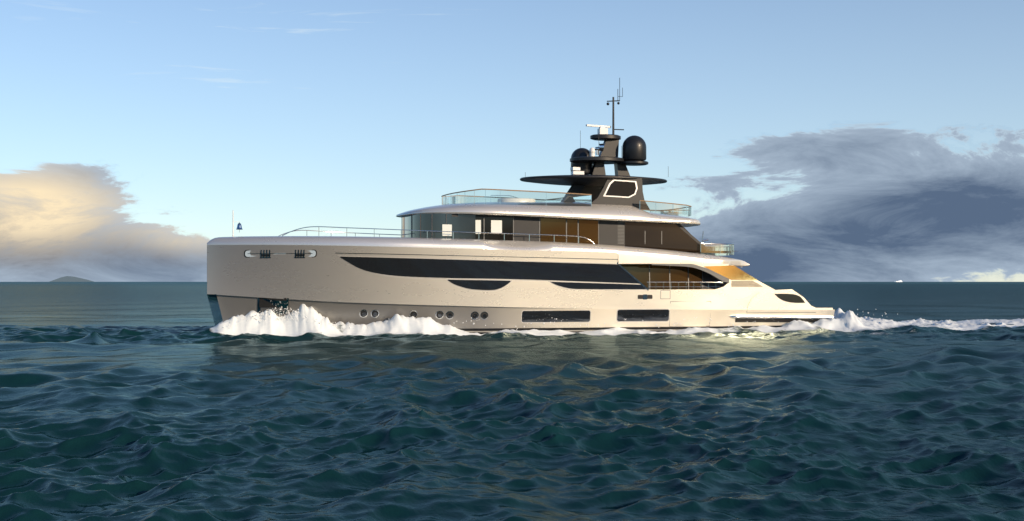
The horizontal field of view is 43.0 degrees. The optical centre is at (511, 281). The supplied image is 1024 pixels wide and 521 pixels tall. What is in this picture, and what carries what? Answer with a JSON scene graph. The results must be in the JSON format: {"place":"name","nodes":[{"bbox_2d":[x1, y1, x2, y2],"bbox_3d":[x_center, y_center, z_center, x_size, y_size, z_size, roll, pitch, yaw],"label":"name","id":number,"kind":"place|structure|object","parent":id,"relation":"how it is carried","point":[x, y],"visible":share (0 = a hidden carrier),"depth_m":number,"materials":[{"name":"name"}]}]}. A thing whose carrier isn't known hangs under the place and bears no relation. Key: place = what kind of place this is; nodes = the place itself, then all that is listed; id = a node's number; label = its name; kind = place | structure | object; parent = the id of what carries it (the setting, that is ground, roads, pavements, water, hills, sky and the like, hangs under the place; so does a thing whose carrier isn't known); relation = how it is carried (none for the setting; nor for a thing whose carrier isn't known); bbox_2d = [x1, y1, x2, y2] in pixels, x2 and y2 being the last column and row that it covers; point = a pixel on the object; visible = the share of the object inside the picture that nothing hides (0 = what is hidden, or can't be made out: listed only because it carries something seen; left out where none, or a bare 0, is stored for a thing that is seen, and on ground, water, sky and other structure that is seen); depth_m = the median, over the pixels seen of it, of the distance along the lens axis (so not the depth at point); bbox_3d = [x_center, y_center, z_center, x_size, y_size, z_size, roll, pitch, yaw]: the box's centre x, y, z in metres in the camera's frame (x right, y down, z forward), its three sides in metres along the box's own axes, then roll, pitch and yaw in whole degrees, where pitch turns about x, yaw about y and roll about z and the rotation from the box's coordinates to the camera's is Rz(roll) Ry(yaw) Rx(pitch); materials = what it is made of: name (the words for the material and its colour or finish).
{"place":"outdoors","nodes":[
{"label":"outdoors","id":0,"kind":"place"},
{"bbox_2d":[442,220,501,235],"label":"wheelhouse blinds","id":1,"kind":"object","parent":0,"point":[496,226],"visible":1,"depth_m":80.39,"materials":[{"name":"white fabric"}]},
{"bbox_2d":[0,282,1023,520],"bbox_3d":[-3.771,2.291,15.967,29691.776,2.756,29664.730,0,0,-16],"label":"sea water","id":2,"kind":"structure","parent":0,"point":[145,401],"depth_m":31.29,"materials":[{"name":"blue liquid"}]},
{"bbox_2d":[50,276,93,281],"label":"distant island","id":3,"kind":"structure","parent":2,"relation":"in","point":[69,279],"depth_m":13256.57,"materials":[{"name":"grey stone"}]},
{"bbox_2d":[217,295,834,333],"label":"hull","id":4,"kind":"object","parent":2,"relation":"in","point":[508,318],"visible":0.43,"depth_m":80.44,"materials":[{"name":"white paint"}]},
{"bbox_2d":[207,245,832,309],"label":"hull","id":5,"kind":"object","parent":4,"relation":"on","point":[327,273],"visible":0.86,"depth_m":78.98,"materials":[{"name":"paint"}]},
{"bbox_2d":[207,294,222,325],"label":"bow stem","id":6,"kind":"object","parent":5,"relation":"attached to","point":[215,308],"visible":0.69,"depth_m":79.15,"materials":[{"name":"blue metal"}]},
{"bbox_2d":[245,250,315,256],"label":"mooring fairleads","id":7,"kind":"object","parent":5,"relation":"attached to","point":[311,255],"visible":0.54,"depth_m":77.80,"materials":[{"name":"grey metal"}]},
{"bbox_2d":[207,236,749,266],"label":"deck","id":8,"kind":"structure","parent":5,"relation":"on","point":[631,255],"depth_m":79.96,"materials":[{"name":"paint"}]},
{"bbox_2d":[232,210,233,236],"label":"jack staff","id":9,"kind":"object","parent":8,"relation":"on","point":[233,225],"visible":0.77,"depth_m":79.52,"materials":[{"name":"white"}]},
{"bbox_2d":[236,222,242,231],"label":"ship bell","id":10,"kind":"object","parent":9,"relation":"attached to","point":[239,226],"visible":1,"depth_m":79.54,"materials":[{"name":"blue metal"}]},
{"bbox_2d":[279,190,733,289],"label":"stainless rails","id":11,"kind":"object","parent":5,"relation":"on","point":[346,232],"visible":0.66,"depth_m":81.76,"materials":[{"name":"silver metal"}]},
{"bbox_2d":[441,189,691,210],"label":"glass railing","id":12,"kind":"object","parent":11,"relation":"on","point":[580,194],"visible":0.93,"depth_m":83.67,"materials":[{"name":"clear glass"}]},
{"bbox_2d":[442,195,733,255],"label":"glass balustrades","id":13,"kind":"object","parent":11,"relation":"attached to","point":[583,199],"visible":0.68,"depth_m":86.71,"materials":[{"name":"clear glass"}]},
{"bbox_2d":[248,250,834,319],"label":"hull chrome","id":14,"kind":"object","parent":5,"relation":"attached to","point":[282,304],"visible":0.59,"depth_m":80.00,"materials":[{"name":"silver metal"}]},
{"bbox_2d":[337,255,805,322],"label":"hull window frames","id":15,"kind":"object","parent":5,"relation":"attached to","point":[447,279],"visible":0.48,"depth_m":80.89,"materials":[{"name":"black metal"}]},
{"bbox_2d":[340,256,804,321],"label":"hull windows","id":16,"kind":"structure","parent":5,"relation":"in","point":[478,269],"depth_m":80.46,"materials":[{"name":"black glass"}]},
{"bbox_2d":[652,264,728,282],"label":"aft arch frame","id":17,"kind":"object","parent":5,"relation":"attached to","point":[717,275],"visible":0.52,"depth_m":83.54,"materials":[{"name":"grey paint"}]},
{"bbox_2d":[695,264,728,267],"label":"ceiling","id":18,"kind":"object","parent":17,"relation":"on","point":[702,265],"visible":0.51,"depth_m":83.67,"materials":[{"name":"paint"}]},
{"bbox_2d":[682,251,728,252],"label":"decks","id":19,"kind":"object","parent":5,"relation":"attached to","point":[704,252],"visible":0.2,"depth_m":86.77,"materials":[{"name":"brown wood"}]},
{"bbox_2d":[402,213,474,238],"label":"wheelhouse window","id":20,"kind":"structure","parent":19,"relation":"on","point":[461,223],"depth_m":80.10,"materials":[{"name":"grey glass"}]},
{"bbox_2d":[411,214,702,288],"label":"window mullions","id":21,"kind":"object","parent":19,"relation":"on","point":[566,241],"visible":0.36,"depth_m":81.95,"materials":[{"name":"grey metal"}]},
{"bbox_2d":[396,202,700,226],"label":"deck roof","id":22,"kind":"structure","parent":21,"relation":"on","point":[579,210],"depth_m":81.62,"materials":[{"name":"paint"}]},
{"bbox_2d":[497,198,534,201],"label":"sun deck seating","id":23,"kind":"object","parent":22,"relation":"on","point":[515,200],"visible":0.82,"depth_m":83.61,"materials":[{"name":"white"}]},
{"bbox_2d":[561,185,584,201],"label":"mast support","id":24,"kind":"object","parent":22,"relation":"on","point":[575,189],"visible":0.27,"depth_m":85.27,"materials":[{"name":"black metal"}]},
{"bbox_2d":[579,178,649,209],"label":"hardtop pylons","id":25,"kind":"object","parent":22,"relation":"on","point":[597,193],"visible":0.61,"depth_m":83.81,"materials":[{"name":"grey metal"}]},
{"bbox_2d":[570,124,610,174],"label":"radar and lights","id":26,"kind":"object","parent":25,"relation":"on","point":[602,129],"visible":0.98,"depth_m":85.28,"materials":[{"name":"white plastic"}]},
{"bbox_2d":[520,175,666,186],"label":"hardtop","id":27,"kind":"object","parent":25,"relation":"on","point":[587,180],"visible":0.84,"depth_m":83.86,"materials":[{"name":"black metal"}]},
{"bbox_2d":[570,78,647,175],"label":"mast and domes","id":28,"kind":"object","parent":25,"relation":"on","point":[633,150],"visible":0.94,"depth_m":85.81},
{"bbox_2d":[594,144,603,154],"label":"mast horns","id":29,"kind":"object","parent":28,"relation":"attached to","point":[599,147],"visible":1,"depth_m":85.63},
{"bbox_2d":[603,180,637,197],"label":"pylon window frames","id":30,"kind":"structure","parent":25,"relation":"on","point":[612,181],"depth_m":83.54,"materials":[{"name":"white metal"}]},
{"bbox_2d":[606,181,635,196],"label":"pylon windows","id":31,"kind":"structure","parent":30,"relation":"in","point":[622,188],"depth_m":83.55,"materials":[{"name":"black glass"}]},
{"bbox_2d":[541,218,597,243],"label":"bronze panes","id":32,"kind":"object","parent":19,"relation":"on","point":[551,227],"visible":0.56,"depth_m":82.01,"materials":[{"name":"brown glass"}]},
{"bbox_2d":[475,217,705,251],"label":"deck house glass","id":33,"kind":"object","parent":19,"relation":"on","point":[507,224],"visible":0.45,"depth_m":80.82,"materials":[{"name":"grey glass"}]},
{"bbox_2d":[621,264,703,288],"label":"window","id":34,"kind":"structure","parent":19,"relation":"on","point":[659,275],"depth_m":83.99,"materials":[{"name":"brown glass"}]},
{"bbox_2d":[625,222,705,250],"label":"window","id":35,"kind":"structure","parent":19,"relation":"on","point":[645,234],"depth_m":83.67,"materials":[{"name":"brown glass"}]},
{"bbox_2d":[704,265,756,279],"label":"aft mirror panel","id":36,"kind":"object","parent":5,"relation":"attached to","point":[732,272],"visible":0.5,"depth_m":84.10,"materials":[{"name":"brown metal"}]},
{"bbox_2d":[731,283,762,286],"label":"aft louvres","id":37,"kind":"object","parent":5,"relation":"attached to","point":[747,285],"visible":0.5,"depth_m":84.46,"materials":[{"name":"beige"}]},
{"bbox_2d":[244,250,818,321],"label":"hull recesses","id":38,"kind":"object","parent":4,"relation":"on","point":[263,303],"visible":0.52,"depth_m":80.04,"materials":[{"name":"black metal"}]},
{"bbox_2d":[260,294,815,325],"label":"hull seams","id":39,"kind":"object","parent":4,"relation":"attached to","point":[266,309],"visible":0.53,"depth_m":83.10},
{"bbox_2d":[223,307,885,329],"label":"bow spray","id":40,"kind":"object","parent":2,"relation":"on","point":[466,321],"visible":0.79,"depth_m":78.90,"materials":[{"name":"white liquid"}]},
{"bbox_2d":[0,122,1023,281],"bbox_3d":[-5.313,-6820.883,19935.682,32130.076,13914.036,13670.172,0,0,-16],"label":"cloud","id":41,"kind":"structure","parent":0,"point":[870,202],"depth_m":24864.99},
{"bbox_2d":[0,0,1023,281],"label":"sky","id":42,"kind":"structure","parent":0,"point":[285,116],"materials":[{"name":"blue"}]},
{"bbox_2d":[452,214,726,288],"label":"dark house panels","id":43,"kind":"object","parent":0,"point":[608,232],"visible":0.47,"depth_m":82.65,"materials":[{"name":"grey metal"}]},
{"bbox_2d":[618,222,623,243],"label":"ventilation louvers","id":44,"kind":"object","parent":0,"point":[621,233],"visible":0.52,"depth_m":82.96,"materials":[{"name":"grey metal"}]}
]}

